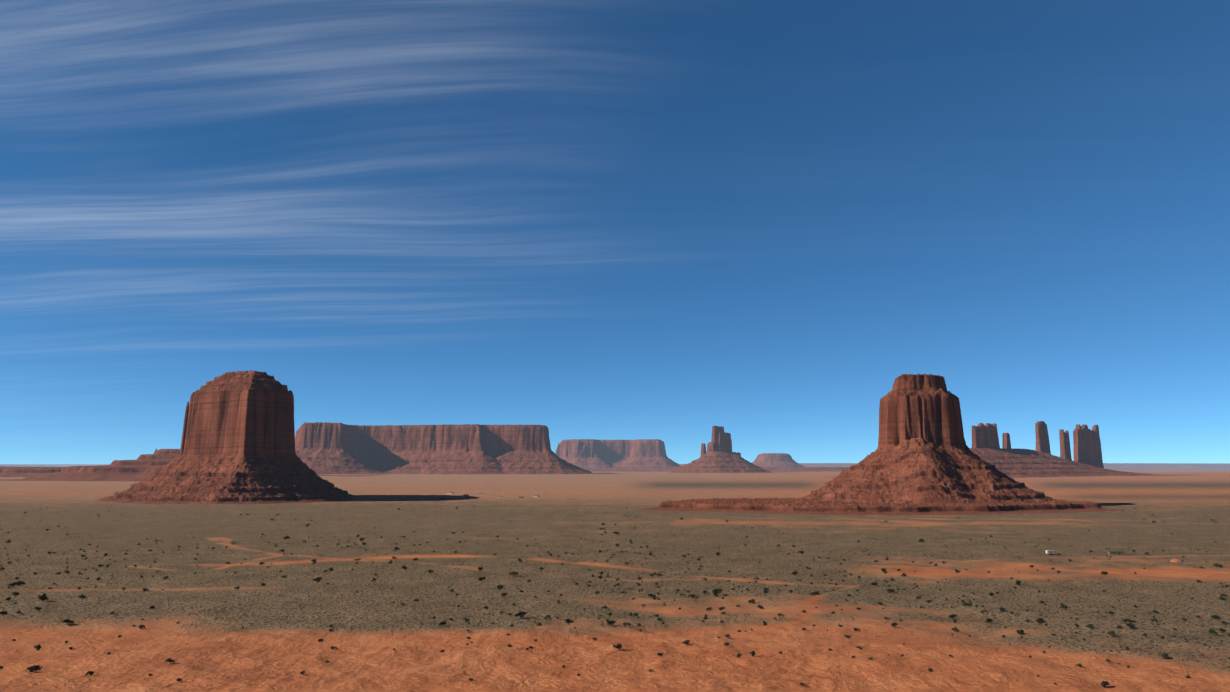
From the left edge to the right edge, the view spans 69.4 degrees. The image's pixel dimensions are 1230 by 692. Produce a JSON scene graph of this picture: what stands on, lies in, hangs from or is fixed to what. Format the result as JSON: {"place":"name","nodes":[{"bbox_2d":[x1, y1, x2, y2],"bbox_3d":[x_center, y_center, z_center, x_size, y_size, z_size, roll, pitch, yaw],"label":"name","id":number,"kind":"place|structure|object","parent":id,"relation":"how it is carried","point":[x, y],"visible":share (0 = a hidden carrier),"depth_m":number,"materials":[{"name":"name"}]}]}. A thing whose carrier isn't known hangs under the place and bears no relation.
{"place":"outdoors","nodes":[
{"label":"outdoors","id":0,"kind":"place"},
{"bbox_2d":[0,465,62,466],"bbox_3d":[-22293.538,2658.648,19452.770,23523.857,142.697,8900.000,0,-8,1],"label":"mesa","id":1,"kind":"structure","parent":0,"point":[29,466],"depth_m":19743.60,"materials":[{"name":"red stone"}]},
{"bbox_2d":[0,464,109,466],"bbox_3d":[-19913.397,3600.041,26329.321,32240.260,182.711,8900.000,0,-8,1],"label":"mesa","id":2,"kind":"structure","parent":0,"point":[64,465],"depth_m":23647.03,"materials":[{"name":"red stone"}]},
{"bbox_2d":[0,471,1229,691],"bbox_3d":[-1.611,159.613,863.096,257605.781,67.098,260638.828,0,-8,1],"label":"ground","id":3,"kind":"structure","parent":0,"point":[206,643],"depth_m":526.16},
{"bbox_2d":[0,448,379,481],"bbox_3d":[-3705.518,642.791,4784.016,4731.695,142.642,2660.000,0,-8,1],"label":"mesa steps","id":4,"kind":"structure","parent":3,"relation":"on","point":[142,467],"depth_m":3717.89,"materials":[{"name":"red stone"}]},
{"bbox_2d":[95,370,359,503],"bbox_3d":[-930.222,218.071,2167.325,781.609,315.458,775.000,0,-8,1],"label":"butte","id":5,"kind":"object","parent":3,"relation":"on","point":[238,441],"visible":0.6,"depth_m":2047.35,"materials":[{"name":"red stone"}]},
{"bbox_2d":[295,422,593,474],"bbox_3d":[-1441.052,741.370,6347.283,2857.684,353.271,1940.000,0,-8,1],"label":"long mesa","id":6,"kind":"structure","parent":3,"relation":"on","point":[322,448],"depth_m":5967.42,"materials":[{"name":"red stone"}]},
{"bbox_2d":[0,503,1229,687],"bbox_3d":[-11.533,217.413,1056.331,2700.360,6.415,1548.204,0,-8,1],"label":"desert shrubs","id":7,"kind":"object","parent":3,"relation":"on","point":[521,614],"visible":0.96,"depth_m":502.57,"materials":[{"name":"green plant"}]},
{"bbox_2d":[669,426,776,473],"bbox_3d":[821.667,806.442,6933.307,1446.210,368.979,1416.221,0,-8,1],"label":"butte","id":8,"kind":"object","parent":3,"relation":"on","point":[719,456],"depth_m":6801.70,"materials":[{"name":"red stone"}]},
{"bbox_2d":[634,374,1122,514],"bbox_3d":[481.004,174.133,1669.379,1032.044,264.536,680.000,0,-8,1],"label":"butte","id":9,"kind":"object","parent":3,"relation":"on","point":[923,459],"visible":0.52,"depth_m":1622.59,"materials":[{"name":"red stone"}]},
{"bbox_2d":[1045,550,1054,553],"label":"trailer","id":10,"kind":"object","parent":3,"relation":"on","point":[1050,551],"visible":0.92,"depth_m":748.72,"materials":[{"name":"white metal"}]},
{"bbox_2d":[969,421,1171,477],"bbox_3d":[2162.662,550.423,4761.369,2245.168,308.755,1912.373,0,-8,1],"label":"rock spires","id":11,"kind":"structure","parent":3,"relation":"on","point":[1009,461],"depth_m":4651.11,"materials":[{"name":"red stone"}]},
{"bbox_2d":[1107,551,1123,554],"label":"shed","id":12,"kind":"structure","parent":3,"relation":"on","point":[1116,552],"depth_m":746.25,"materials":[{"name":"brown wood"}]},
{"bbox_2d":[1170,558,1182,561],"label":"hogan","id":13,"kind":"structure","parent":3,"relation":"on","point":[1175,560],"depth_m":687.11,"materials":[{"name":"brown wood"}]},
{"bbox_2d":[0,0,1229,463],"label":"sky","id":14,"kind":"structure","parent":0,"point":[668,221],"materials":[{"name":"blue"}]},
{"bbox_2d":[555,439,680,470],"bbox_3d":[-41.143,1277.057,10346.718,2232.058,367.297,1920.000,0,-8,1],"label":"mesa","id":15,"kind":"structure","parent":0,"point":[589,454],"depth_m":9936.12,"materials":[{"name":"red stone"}]},
{"bbox_2d":[590,467,849,471],"bbox_3d":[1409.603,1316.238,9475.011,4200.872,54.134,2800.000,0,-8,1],"label":"plateau","id":16,"kind":"structure","parent":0,"point":[770,469],"depth_m":8681.11,"materials":[{"name":"red stone"}]},
{"bbox_2d":[751,453,803,466],"bbox_3d":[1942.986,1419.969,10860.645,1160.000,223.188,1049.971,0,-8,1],"label":"butte","id":17,"kind":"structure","parent":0,"point":[774,460],"depth_m":10695.52,"materials":[{"name":"red stone"}]},
{"bbox_2d":[679,463,1229,470],"bbox_3d":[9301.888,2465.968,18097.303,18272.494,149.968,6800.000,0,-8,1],"label":"plateau","id":18,"kind":"structure","parent":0,"point":[1170,466],"depth_m":16083.36,"materials":[{"name":"red stone"}]}
]}

